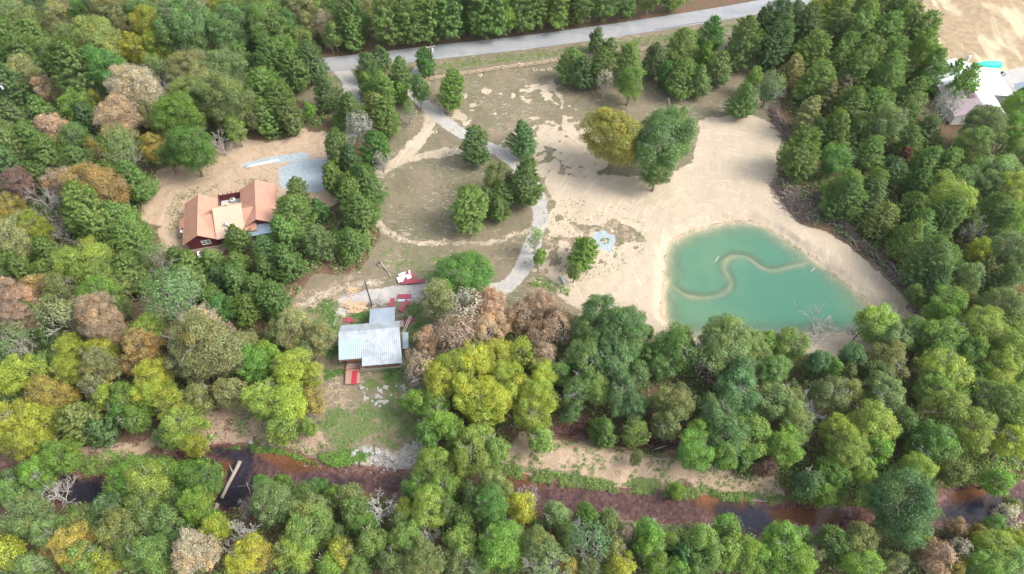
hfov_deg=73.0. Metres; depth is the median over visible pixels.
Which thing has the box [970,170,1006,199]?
broadleaf tree
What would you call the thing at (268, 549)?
autumn tree
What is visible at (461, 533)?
broadleaf tree
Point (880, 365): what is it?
broadleaf tree
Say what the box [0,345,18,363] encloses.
broadleaf tree
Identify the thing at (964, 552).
thinning tree
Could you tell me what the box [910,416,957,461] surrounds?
broadleaf tree
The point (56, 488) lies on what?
bare tree
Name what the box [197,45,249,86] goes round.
broadleaf tree
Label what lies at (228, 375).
broadleaf tree
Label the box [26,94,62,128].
cedar tree
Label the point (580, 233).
meadow weeds
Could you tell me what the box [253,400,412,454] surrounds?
lawn scrub
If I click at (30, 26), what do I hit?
cedar tree
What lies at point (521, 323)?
autumn tree
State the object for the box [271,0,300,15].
broadleaf tree
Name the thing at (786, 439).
broadleaf tree
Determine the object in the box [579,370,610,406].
broadleaf tree
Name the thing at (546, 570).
thinning tree
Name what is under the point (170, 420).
broadleaf tree
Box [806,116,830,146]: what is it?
cedar tree
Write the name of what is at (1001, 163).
broadleaf tree
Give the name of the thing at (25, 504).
broadleaf tree
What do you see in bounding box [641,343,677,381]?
broadleaf tree
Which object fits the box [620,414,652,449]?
broadleaf tree
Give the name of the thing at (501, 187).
cedar tree
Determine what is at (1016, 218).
broadleaf tree
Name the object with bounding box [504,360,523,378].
broadleaf tree
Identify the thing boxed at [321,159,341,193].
cedar tree
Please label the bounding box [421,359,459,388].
broadleaf tree
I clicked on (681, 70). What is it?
cedar tree
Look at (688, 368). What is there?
undergrowth
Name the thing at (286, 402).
broadleaf tree
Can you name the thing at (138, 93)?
autumn tree
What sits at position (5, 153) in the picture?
cedar tree
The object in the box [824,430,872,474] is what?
broadleaf tree
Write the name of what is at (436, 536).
bare tree
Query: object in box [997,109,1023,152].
broadleaf tree
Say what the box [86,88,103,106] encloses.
broadleaf tree
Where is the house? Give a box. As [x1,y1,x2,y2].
[179,179,276,251]
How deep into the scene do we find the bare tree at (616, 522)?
113.14 m
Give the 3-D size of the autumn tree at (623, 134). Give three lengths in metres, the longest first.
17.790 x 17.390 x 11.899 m
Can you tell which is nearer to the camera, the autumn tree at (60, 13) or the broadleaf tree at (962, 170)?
the broadleaf tree at (962, 170)
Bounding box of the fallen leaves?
[7,203,689,563]
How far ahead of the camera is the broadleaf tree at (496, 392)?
121.03 m
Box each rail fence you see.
[422,59,556,80]
[559,46,656,58]
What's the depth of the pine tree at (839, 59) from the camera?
179.15 m
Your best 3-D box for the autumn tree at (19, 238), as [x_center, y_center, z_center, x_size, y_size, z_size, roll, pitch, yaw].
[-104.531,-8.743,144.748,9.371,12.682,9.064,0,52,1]
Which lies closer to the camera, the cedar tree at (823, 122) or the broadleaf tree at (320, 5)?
the cedar tree at (823, 122)
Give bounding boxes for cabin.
[338,307,408,384]
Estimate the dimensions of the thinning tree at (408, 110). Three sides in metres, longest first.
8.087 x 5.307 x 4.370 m
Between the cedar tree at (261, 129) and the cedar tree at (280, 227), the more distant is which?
the cedar tree at (261, 129)
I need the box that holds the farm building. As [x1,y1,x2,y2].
[926,59,1012,124]
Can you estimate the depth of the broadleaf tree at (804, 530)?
112.56 m
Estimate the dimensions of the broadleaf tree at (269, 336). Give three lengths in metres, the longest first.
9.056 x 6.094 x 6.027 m
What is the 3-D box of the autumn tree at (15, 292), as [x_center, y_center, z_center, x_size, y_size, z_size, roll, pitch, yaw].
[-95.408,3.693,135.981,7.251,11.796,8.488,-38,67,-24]
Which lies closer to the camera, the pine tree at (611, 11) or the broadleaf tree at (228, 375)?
the broadleaf tree at (228, 375)
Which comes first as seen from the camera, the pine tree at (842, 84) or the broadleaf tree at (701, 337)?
the broadleaf tree at (701, 337)
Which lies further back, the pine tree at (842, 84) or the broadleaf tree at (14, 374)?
the pine tree at (842, 84)
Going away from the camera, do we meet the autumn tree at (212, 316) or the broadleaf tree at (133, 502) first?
the broadleaf tree at (133, 502)
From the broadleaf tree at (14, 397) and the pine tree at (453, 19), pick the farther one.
the pine tree at (453, 19)
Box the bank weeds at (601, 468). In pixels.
[504,435,793,502]
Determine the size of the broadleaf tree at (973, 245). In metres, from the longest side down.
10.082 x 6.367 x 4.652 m
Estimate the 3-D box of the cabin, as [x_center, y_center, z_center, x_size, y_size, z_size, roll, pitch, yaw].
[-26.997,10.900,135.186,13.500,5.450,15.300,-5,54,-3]
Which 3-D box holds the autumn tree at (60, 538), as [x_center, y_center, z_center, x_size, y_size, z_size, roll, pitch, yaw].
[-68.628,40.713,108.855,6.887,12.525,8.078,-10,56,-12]
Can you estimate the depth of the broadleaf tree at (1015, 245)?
141.07 m
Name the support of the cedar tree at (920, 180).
on the ground at (420, 152)
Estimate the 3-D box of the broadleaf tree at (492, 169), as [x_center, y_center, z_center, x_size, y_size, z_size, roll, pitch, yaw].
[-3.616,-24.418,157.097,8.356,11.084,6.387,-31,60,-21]
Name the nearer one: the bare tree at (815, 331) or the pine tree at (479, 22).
the bare tree at (815, 331)
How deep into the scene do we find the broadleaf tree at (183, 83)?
164.85 m
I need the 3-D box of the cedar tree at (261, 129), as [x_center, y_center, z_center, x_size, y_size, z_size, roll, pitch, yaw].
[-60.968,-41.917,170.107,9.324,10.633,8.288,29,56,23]
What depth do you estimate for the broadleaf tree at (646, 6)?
199.29 m
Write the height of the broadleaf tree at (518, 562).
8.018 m
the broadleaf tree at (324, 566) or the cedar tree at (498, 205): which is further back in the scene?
the cedar tree at (498, 205)
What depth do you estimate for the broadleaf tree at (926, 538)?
110.09 m
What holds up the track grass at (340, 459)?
on the ground at (420, 152)
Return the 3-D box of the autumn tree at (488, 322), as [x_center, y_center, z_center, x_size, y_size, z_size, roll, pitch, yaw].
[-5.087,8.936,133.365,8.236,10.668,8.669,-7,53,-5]
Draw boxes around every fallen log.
[220,460,241,498]
[379,261,392,276]
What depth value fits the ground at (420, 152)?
149.58 m
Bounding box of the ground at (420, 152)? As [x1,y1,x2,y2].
[0,0,1023,573]
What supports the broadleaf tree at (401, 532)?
on the ground at (420, 152)
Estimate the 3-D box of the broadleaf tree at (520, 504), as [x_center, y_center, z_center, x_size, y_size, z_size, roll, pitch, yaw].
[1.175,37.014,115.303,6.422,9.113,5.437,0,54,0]
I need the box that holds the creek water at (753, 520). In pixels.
[63,448,1023,533]
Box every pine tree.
[305,222,335,260]
[330,0,370,46]
[370,0,407,46]
[392,0,423,44]
[405,0,437,37]
[417,0,447,44]
[433,0,465,39]
[439,0,466,29]
[460,0,482,29]
[463,0,498,39]
[483,0,511,35]
[508,0,535,32]
[527,0,550,29]
[547,0,570,29]
[565,0,597,24]
[567,0,584,24]
[585,0,620,21]
[614,0,636,17]
[659,0,684,11]
[724,14,764,72]
[774,52,804,90]
[790,27,832,73]
[790,95,822,131]
[792,57,837,101]
[812,79,838,115]
[820,0,854,29]
[821,7,853,49]
[823,51,847,86]
[825,31,860,78]
[836,44,880,101]
[836,73,854,101]
[837,2,879,49]
[843,32,888,80]
[845,0,878,28]
[862,10,906,53]
[864,0,896,26]
[865,50,905,100]
[877,34,913,81]
[881,0,915,31]
[883,2,931,53]
[895,26,942,79]
[895,76,933,113]
[906,9,944,56]
[909,47,950,96]
[945,62,982,98]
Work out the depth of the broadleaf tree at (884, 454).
117.31 m
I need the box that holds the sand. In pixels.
[546,114,916,355]
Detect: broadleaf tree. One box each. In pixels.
[0,0,23,26]
[0,42,15,65]
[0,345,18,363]
[0,352,51,398]
[0,398,43,435]
[0,425,19,455]
[0,465,29,490]
[0,475,30,508]
[0,488,55,540]
[0,514,28,541]
[0,533,29,572]
[1,418,56,461]
[6,2,44,36]
[11,549,55,573]
[13,400,61,445]
[15,453,59,492]
[16,208,55,240]
[23,0,50,22]
[27,512,70,554]
[29,349,58,381]
[33,437,87,476]
[36,37,65,68]
[40,271,82,310]
[46,235,116,288]
[48,353,86,385]
[49,20,82,55]
[51,330,85,365]
[53,502,102,535]
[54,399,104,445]
[55,121,93,156]
[56,87,94,125]
[61,537,106,573]
[67,0,113,21]
[67,10,127,62]
[73,274,126,310]
[77,334,121,363]
[78,43,127,93]
[81,254,121,295]
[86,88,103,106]
[88,489,126,524]
[89,546,123,573]
[90,381,123,413]
[90,502,140,554]
[99,469,124,496]
[103,392,140,424]
[107,270,138,299]
[107,380,142,410]
[108,455,145,499]
[108,534,142,563]
[113,30,149,64]
[113,294,136,319]
[115,399,155,435]
[119,531,173,573]
[121,0,157,30]
[121,455,173,507]
[123,311,168,348]
[124,484,171,523]
[127,3,166,46]
[127,371,177,410]
[131,353,175,397]
[133,508,162,537]
[140,52,175,95]
[142,25,175,64]
[142,454,178,486]
[148,502,185,541]
[149,0,218,53]
[149,91,208,139]
[151,423,182,450]
[152,385,191,423]
[154,146,182,173]
[155,0,184,18]
[158,403,214,446]
[159,482,187,514]
[160,123,218,177]
[164,69,213,125]
[166,522,192,549]
[175,481,216,528]
[178,380,215,415]
[178,460,226,499]
[180,434,210,459]
[191,67,260,127]
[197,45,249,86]
[198,282,225,302]
[198,505,221,524]
[198,511,232,543]
[203,0,253,50]
[204,0,218,11]
[204,292,236,325]
[213,0,257,24]
[217,353,240,380]
[223,114,247,146]
[223,531,268,573]
[234,341,274,383]
[237,1,265,39]
[238,376,283,421]
[245,0,282,46]
[248,476,294,527]
[251,473,274,491]
[252,0,281,6]
[253,340,281,372]
[261,318,291,348]
[264,409,302,446]
[266,378,307,428]
[269,346,312,389]
[269,531,318,573]
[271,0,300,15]
[273,474,294,489]
[274,6,299,39]
[282,501,335,557]
[287,24,313,47]
[287,491,335,528]
[291,479,320,507]
[297,417,319,438]
[298,360,323,388]
[301,0,324,21]
[302,101,317,122]
[309,476,329,497]
[312,0,338,17]
[315,550,348,573]
[318,532,336,552]
[322,20,344,52]
[322,533,357,573]
[323,483,341,507]
[328,523,351,542]
[332,481,367,510]
[339,495,372,534]
[346,511,379,535]
[346,552,369,573]
[354,523,388,561]
[375,544,407,573]
[386,510,412,529]
[386,519,422,558]
[393,495,416,522]
[397,388,431,416]
[401,471,429,503]
[403,535,447,573]
[409,73,430,109]
[411,418,438,448]
[411,445,456,482]
[411,482,445,531]
[415,386,450,417]
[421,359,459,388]
[422,403,457,439]
[423,466,463,511]
[424,361,456,399]
[425,249,496,299]
[432,345,476,385]
[439,495,460,527]
[440,414,466,448]
[441,522,478,562]
[442,438,466,462]
[443,543,468,573]
[450,426,491,479]
[451,370,486,414]
[454,500,476,528]
[457,337,496,380]
[462,399,495,429]
[464,549,488,573]
[465,422,494,445]
[466,374,514,423]
[471,186,491,213]
[473,481,509,527]
[476,518,493,536]
[477,467,514,512]
[478,518,525,573]
[480,433,510,469]
[483,160,513,188]
[483,335,515,375]
[486,358,514,384]
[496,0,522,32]
[500,378,522,412]
[501,544,529,571]
[503,373,530,403]
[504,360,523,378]
[504,489,537,523]
[508,333,533,367]
[513,394,551,434]
[518,374,562,413]
[518,522,558,564]
[526,424,557,454]
[528,356,559,389]
[532,248,546,268]
[542,500,575,531]
[551,359,572,387]
[554,522,578,546]
[558,401,582,426]
[561,375,595,411]
[563,334,605,374]
[566,262,582,282]
[570,317,600,354]
[571,360,599,386]
[571,499,600,532]
[574,292,621,339]
[577,552,601,573]
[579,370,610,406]
[588,300,650,358]
[589,333,633,384]
[601,533,625,561]
[603,554,636,573]
[604,368,639,418]
[612,319,648,362]
[614,63,644,105]
[618,392,651,420]
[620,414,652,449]
[620,550,634,559]
[627,358,650,391]
[629,449,642,466]
[631,98,699,178]
[632,532,668,561]
[633,515,667,551]
[636,0,660,14]
[638,148,674,191]
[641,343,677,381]
[641,550,669,573]
[644,325,653,340]
[647,381,700,420]
[649,321,697,375]
[650,405,682,444]
[664,528,680,551]
[666,555,690,573]
[668,481,685,501]
[671,324,695,354]
[675,428,714,473]
[681,417,719,447]
[682,520,719,552]
[687,550,709,573]
[696,324,727,347]
[696,391,735,432]
[698,540,730,573]
[699,312,754,373]
[705,439,737,471]
[706,415,752,464]
[711,511,743,540]
[712,367,762,417]
[717,531,754,573]
[720,352,759,387]
[733,326,772,368]
[735,533,773,573]
[736,409,772,461]
[737,448,754,469]
[743,65,763,87]
[752,381,794,422]
[754,354,793,385]
[756,328,777,356]
[758,518,804,573]
[759,79,779,105]
[764,423,808,467]
[765,336,788,355]
[770,541,819,573]
[771,325,812,364]
[771,383,806,410]
[779,401,815,440]
[789,466,825,503]
[793,522,813,543]
[801,346,832,378]
[805,476,838,509]
[807,372,852,413]
[809,0,835,21]
[812,454,853,488]
[815,523,857,560]
[817,142,856,177]
[817,411,860,454]
[821,357,845,380]
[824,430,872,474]
[833,378,866,404]
[835,342,867,374]
[835,547,886,573]
[838,519,880,558]
[844,455,877,485]
[845,398,903,450]
[848,302,901,344]
[857,434,895,467]
[859,358,897,389]
[860,369,906,416]
[861,465,949,551]
[866,337,909,387]
[869,100,910,145]
[873,321,914,352]
[876,548,909,573]
[891,404,923,437]
[895,314,928,349]
[898,450,940,491]
[902,430,940,461]
[903,282,926,308]
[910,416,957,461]
[910,530,933,549]
[911,371,956,409]
[912,315,970,359]
[912,345,975,390]
[915,388,972,431]
[920,283,969,322]
[926,168,966,202]
[926,175,978,219]
[927,430,962,465]
[934,459,972,487]
[941,406,999,453]
[947,382,977,404]
[949,122,996,167]
[949,164,984,193]
[949,259,986,291]
[953,554,978,573]
[954,303,1011,354]
[954,332,991,365]
[956,103,1009,151]
[957,287,980,314]
[958,543,1011,573]
[964,235,992,263]
[964,376,1000,412]
[965,361,989,387]
[966,153,1015,184]
[967,526,1019,567]
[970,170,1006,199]
[975,349,1023,388]
[976,467,1017,498]
[977,281,1023,327]
[979,512,1010,531]
[980,379,1023,427]
[982,224,1023,271]
[983,325,1023,378]
[986,545,1023,573]
[988,423,1023,468]
[990,170,1023,205]
[990,311,1023,338]
[993,412,1023,442]
[994,152,1023,183]
[994,199,1023,231]
[996,527,1023,558]
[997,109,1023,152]
[998,91,1023,119]
[999,138,1023,164]
[999,251,1023,280]
[1000,495,1022,518]
[1003,355,1023,384]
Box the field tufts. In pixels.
[374,64,734,275]
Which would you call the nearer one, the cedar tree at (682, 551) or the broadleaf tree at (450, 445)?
the cedar tree at (682, 551)
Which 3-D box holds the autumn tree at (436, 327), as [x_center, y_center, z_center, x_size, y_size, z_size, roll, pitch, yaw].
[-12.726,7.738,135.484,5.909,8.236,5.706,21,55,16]
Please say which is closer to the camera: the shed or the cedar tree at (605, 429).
the cedar tree at (605, 429)
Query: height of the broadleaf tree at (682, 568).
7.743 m
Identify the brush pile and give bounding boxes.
[763,105,794,140]
[766,173,830,225]
[803,190,862,248]
[853,237,902,280]
[896,279,927,320]
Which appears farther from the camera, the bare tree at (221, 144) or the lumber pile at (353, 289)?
the bare tree at (221, 144)
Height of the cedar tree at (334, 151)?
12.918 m
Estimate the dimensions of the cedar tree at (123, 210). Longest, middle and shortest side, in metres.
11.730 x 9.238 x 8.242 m
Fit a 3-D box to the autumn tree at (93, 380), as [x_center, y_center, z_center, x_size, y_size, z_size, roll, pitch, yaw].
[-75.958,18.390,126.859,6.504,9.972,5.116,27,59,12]
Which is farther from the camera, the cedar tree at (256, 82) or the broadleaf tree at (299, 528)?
the cedar tree at (256, 82)
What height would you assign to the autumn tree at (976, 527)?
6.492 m
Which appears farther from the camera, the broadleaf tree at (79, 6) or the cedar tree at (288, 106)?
the broadleaf tree at (79, 6)
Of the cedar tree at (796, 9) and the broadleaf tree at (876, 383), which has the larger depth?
the cedar tree at (796, 9)
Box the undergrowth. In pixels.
[0,0,1023,573]
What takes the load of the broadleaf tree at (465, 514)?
on the ground at (420, 152)
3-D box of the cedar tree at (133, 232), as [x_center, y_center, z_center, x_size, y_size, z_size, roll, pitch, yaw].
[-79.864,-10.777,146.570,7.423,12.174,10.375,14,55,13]
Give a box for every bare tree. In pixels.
[22,178,63,227]
[31,473,76,510]
[47,216,75,246]
[142,323,168,350]
[209,125,233,155]
[222,519,261,552]
[238,495,254,519]
[367,489,396,525]
[421,525,443,540]
[519,483,542,502]
[596,506,627,541]
[794,301,841,348]
[801,390,826,422]
[959,213,991,244]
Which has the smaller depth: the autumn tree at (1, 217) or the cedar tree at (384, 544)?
the cedar tree at (384, 544)
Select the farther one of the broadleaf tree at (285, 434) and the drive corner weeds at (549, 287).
the drive corner weeds at (549, 287)
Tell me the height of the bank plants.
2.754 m
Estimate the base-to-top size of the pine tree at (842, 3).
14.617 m
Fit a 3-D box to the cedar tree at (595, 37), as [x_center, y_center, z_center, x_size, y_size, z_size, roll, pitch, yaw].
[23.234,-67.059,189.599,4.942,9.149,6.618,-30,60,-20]
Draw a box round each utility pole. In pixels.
[0,83,11,102]
[364,281,371,305]
[426,45,434,75]
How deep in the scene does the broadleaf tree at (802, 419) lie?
119.66 m
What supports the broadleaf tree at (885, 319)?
on the sand
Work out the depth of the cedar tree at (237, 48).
177.29 m
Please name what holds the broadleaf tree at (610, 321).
on the ground at (420, 152)
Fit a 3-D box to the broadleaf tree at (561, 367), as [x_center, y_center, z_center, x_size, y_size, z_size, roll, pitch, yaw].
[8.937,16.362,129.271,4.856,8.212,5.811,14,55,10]
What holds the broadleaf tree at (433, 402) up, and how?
on the ground at (420, 152)
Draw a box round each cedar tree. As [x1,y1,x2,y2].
[0,15,41,62]
[0,30,49,78]
[0,62,34,104]
[0,97,34,132]
[0,118,32,166]
[0,142,34,184]
[0,244,34,275]
[0,266,22,280]
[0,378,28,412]
[5,252,43,281]
[12,119,54,162]
[15,297,58,332]
[17,16,52,53]
[20,160,54,193]
[24,131,68,175]
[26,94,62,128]
[26,259,62,279]
[31,235,64,268]
[32,326,70,356]
[38,36,112,102]
[56,144,100,173]
[58,194,71,220]
[61,177,123,240]
[68,99,109,141]
[73,205,118,250]
[82,417,121,447]
[95,157,131,181]
[101,199,141,241]
[106,216,153,262]
[109,157,161,202]
[110,250,152,296]
[164,245,198,275]
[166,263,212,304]
[178,248,211,283]
[196,248,226,280]
[205,261,232,290]
[220,249,253,277]
[220,258,255,300]
[222,223,252,253]
[228,43,251,78]
[230,293,264,326]
[243,272,267,305]
[244,52,271,84]
[245,33,270,60]
[245,65,281,114]
[249,35,292,87]
[250,96,283,135]
[250,234,275,260]
[251,252,279,280]
[254,279,293,319]
[255,7,297,50]
[263,79,302,125]
[268,33,308,82]
[268,243,308,281]
[269,212,306,252]
[271,192,317,234]
[275,99,305,134]
[276,46,309,91]
[283,175,311,211]
[295,39,329,81]
[308,198,331,223]
[311,71,344,112]
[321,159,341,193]
[323,126,354,171]
[331,102,351,128]
[334,171,363,200]
[335,91,370,131]
[335,175,367,220]
[335,227,369,262]
[336,244,356,264]
[338,143,361,173]
[338,191,383,232]
[341,13,365,52]
[350,161,390,206]
[354,52,383,77]
[356,129,391,165]
[357,71,376,95]
[360,68,397,102]
[360,91,388,122]
[371,44,391,70]
[371,96,401,138]
[374,532,398,564]
[388,56,413,89]
[392,82,408,103]
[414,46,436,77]
[435,68,465,111]
[448,183,489,237]
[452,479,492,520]
[457,125,491,165]
[480,185,496,216]
[488,179,515,213]
[490,194,511,221]
[502,155,546,207]
[505,119,537,157]
[553,46,585,84]
[566,236,599,270]
[570,55,594,89]
[586,415,619,447]
[587,26,606,54]
[588,46,615,86]
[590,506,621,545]
[603,37,619,59]
[611,42,646,77]
[640,42,667,78]
[656,60,676,89]
[664,27,699,66]
[664,58,699,100]
[665,539,691,567]
[685,63,711,97]
[694,14,725,51]
[694,40,716,67]
[702,50,732,85]
[723,82,759,117]
[743,7,781,48]
[755,19,795,71]
[757,0,798,51]
[775,125,822,182]
[777,44,794,68]
[781,0,811,31]
[789,1,824,47]
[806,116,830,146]
[817,174,868,221]
[819,106,853,148]
[819,167,864,211]
[822,84,874,127]
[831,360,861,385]
[843,118,871,151]
[848,86,893,130]
[852,134,885,171]
[854,175,888,215]
[860,200,900,239]
[861,166,889,201]
[869,90,897,118]
[871,154,908,192]
[885,218,928,262]
[887,123,924,156]
[890,103,919,125]
[892,191,930,224]
[893,207,937,240]
[896,233,965,287]
[897,164,932,201]
[906,144,943,181]
[911,263,954,302]
[914,114,943,145]
[927,196,970,238]
[930,146,965,181]
[936,244,962,266]
[945,58,965,75]
[945,203,982,237]
[964,249,995,281]
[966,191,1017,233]
[975,226,1003,248]
[981,263,1023,295]
[1006,86,1023,108]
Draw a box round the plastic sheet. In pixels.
[396,270,410,282]
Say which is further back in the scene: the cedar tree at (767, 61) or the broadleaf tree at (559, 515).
the cedar tree at (767, 61)
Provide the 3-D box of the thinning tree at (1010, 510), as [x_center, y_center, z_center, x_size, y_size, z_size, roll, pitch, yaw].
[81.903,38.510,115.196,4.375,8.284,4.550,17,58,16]
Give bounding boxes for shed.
[1012,82,1023,92]
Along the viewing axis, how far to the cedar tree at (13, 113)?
166.29 m
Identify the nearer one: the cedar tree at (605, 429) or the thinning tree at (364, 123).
the cedar tree at (605, 429)
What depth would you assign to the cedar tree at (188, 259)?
140.41 m
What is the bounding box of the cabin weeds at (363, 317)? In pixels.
[307,299,424,382]
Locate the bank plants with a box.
[783,441,1023,507]
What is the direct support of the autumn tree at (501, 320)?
on the ground at (420, 152)
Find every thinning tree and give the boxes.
[0,320,40,359]
[31,293,82,338]
[94,121,144,172]
[137,238,170,278]
[140,258,205,324]
[181,0,210,11]
[293,339,314,364]
[344,108,376,143]
[372,151,390,176]
[400,99,416,124]
[403,347,430,373]
[404,350,437,386]
[433,314,476,353]
[442,286,486,328]
[519,541,572,573]
[524,226,544,252]
[525,318,555,344]
[545,311,571,344]
[561,518,611,570]
[596,69,613,95]
[619,520,636,543]
[689,341,727,386]
[756,70,786,108]
[809,543,825,563]
[846,313,878,339]
[895,91,929,117]
[925,85,966,127]
[948,536,973,558]
[989,502,1022,529]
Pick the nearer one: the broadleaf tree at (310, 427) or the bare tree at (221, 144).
the broadleaf tree at (310, 427)
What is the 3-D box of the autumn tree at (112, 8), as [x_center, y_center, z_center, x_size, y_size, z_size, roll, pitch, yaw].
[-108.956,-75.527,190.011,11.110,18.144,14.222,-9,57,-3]
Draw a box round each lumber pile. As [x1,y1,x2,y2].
[339,299,351,307]
[346,287,358,296]
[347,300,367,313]
[364,298,389,307]
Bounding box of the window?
[201,239,210,244]
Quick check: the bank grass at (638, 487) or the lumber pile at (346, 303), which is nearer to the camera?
the bank grass at (638, 487)
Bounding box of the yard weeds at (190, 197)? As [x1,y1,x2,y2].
[164,176,277,239]
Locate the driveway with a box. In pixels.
[290,66,548,307]
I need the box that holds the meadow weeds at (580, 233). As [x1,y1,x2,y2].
[525,200,646,289]
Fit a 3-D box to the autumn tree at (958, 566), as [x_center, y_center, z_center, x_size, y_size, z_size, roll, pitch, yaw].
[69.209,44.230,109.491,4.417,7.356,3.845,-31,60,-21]
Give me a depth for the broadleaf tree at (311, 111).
172.39 m
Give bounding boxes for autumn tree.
[0,165,38,203]
[0,191,28,218]
[0,210,16,237]
[0,218,35,262]
[0,275,19,305]
[0,283,47,322]
[0,297,11,317]
[0,301,43,333]
[3,52,43,90]
[8,208,44,244]
[15,279,41,293]
[18,272,47,302]
[23,373,65,410]
[29,74,61,105]
[31,110,71,145]
[36,544,58,564]
[38,164,71,197]
[39,0,76,33]
[44,518,98,572]
[51,382,82,408]
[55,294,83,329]
[57,160,134,209]
[73,286,128,347]
[76,370,106,400]
[77,345,125,383]
[84,135,106,159]
[88,0,134,32]
[92,92,143,145]
[102,62,168,116]
[117,353,142,378]
[121,326,166,367]
[137,131,168,162]
[138,100,160,133]
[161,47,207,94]
[161,307,248,381]
[162,329,174,348]
[162,344,212,385]
[169,526,224,573]
[179,301,221,334]
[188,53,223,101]
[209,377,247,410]
[215,320,239,335]
[233,330,259,348]
[243,100,265,128]
[243,536,276,572]
[275,305,310,350]
[280,0,316,29]
[296,10,319,42]
[298,383,327,417]
[303,317,338,357]
[314,8,336,35]
[321,32,334,51]
[351,0,373,28]
[366,7,378,29]
[413,324,438,356]
[420,277,459,321]
[432,308,459,335]
[460,297,487,333]
[465,309,505,346]
[472,283,507,329]
[492,301,521,334]
[504,297,533,334]
[522,289,555,320]
[529,338,557,365]
[545,302,568,330]
[559,556,581,573]
[577,106,646,171]
[756,456,777,477]
[899,146,912,162]
[912,535,960,573]
[937,555,968,573]
[942,515,969,537]
[963,523,987,542]
[1001,283,1023,302]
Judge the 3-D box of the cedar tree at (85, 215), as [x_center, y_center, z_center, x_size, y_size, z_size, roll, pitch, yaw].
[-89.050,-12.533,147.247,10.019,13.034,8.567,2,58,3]
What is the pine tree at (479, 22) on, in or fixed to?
on the ground at (420, 152)
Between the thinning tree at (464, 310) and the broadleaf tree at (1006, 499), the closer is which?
the broadleaf tree at (1006, 499)
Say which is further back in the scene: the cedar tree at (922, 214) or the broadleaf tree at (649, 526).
the cedar tree at (922, 214)
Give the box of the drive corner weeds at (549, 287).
[529,277,570,295]
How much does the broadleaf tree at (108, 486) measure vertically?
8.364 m
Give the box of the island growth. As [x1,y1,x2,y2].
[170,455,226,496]
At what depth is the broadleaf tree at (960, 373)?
124.03 m
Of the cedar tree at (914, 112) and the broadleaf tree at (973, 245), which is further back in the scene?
the cedar tree at (914, 112)
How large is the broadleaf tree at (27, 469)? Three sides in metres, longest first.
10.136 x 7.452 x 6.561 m
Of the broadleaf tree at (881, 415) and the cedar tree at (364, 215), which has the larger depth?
the cedar tree at (364, 215)
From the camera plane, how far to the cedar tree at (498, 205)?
153.54 m
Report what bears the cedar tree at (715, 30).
on the ground at (420, 152)
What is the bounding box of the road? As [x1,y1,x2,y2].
[90,0,819,95]
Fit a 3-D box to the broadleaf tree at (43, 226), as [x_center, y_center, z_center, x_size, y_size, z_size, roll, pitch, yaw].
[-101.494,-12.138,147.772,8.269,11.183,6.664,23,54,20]
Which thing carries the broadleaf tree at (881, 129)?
on the ground at (420, 152)
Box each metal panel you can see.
[344,317,358,321]
[351,371,356,383]
[389,298,394,306]
[397,294,410,298]
[398,299,409,311]
[400,270,414,283]
[401,279,422,283]
[403,316,413,327]
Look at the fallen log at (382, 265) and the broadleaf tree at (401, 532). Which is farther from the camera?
the fallen log at (382, 265)
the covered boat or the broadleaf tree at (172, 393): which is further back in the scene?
the covered boat
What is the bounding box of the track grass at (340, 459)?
[79,442,370,476]
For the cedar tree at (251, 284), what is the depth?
137.42 m
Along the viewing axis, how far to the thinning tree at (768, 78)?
172.66 m
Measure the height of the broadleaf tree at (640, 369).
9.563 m
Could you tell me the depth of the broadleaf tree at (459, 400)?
121.57 m
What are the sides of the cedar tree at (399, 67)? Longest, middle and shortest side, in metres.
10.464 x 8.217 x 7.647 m
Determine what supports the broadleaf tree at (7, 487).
on the ground at (420, 152)
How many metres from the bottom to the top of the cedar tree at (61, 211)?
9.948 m
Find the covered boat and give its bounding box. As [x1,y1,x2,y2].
[979,61,1002,67]
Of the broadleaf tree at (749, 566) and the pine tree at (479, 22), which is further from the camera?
the pine tree at (479, 22)
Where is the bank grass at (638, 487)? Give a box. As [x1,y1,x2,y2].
[487,462,779,506]
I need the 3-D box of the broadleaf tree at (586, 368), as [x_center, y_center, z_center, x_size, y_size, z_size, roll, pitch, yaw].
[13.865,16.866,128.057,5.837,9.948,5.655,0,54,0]
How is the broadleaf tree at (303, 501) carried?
on the ground at (420, 152)
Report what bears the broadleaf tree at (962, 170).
on the ground at (420, 152)
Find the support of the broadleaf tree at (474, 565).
on the ground at (420, 152)
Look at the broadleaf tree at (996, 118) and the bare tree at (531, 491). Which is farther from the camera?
the broadleaf tree at (996, 118)
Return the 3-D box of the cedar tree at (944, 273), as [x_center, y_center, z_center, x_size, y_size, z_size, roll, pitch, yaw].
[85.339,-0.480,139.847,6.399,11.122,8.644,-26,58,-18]
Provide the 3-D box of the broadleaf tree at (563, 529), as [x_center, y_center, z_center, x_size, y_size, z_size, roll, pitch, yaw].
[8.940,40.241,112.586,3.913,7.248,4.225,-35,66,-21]
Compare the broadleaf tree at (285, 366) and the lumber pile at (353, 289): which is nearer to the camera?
the broadleaf tree at (285, 366)
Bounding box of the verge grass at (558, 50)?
[439,20,757,67]
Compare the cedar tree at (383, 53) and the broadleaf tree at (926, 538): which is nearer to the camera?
the broadleaf tree at (926, 538)
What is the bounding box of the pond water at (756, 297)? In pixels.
[671,228,860,329]
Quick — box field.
[916,0,1023,90]
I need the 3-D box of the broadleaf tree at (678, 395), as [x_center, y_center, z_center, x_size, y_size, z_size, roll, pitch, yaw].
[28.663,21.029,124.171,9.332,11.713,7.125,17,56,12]
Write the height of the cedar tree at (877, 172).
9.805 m

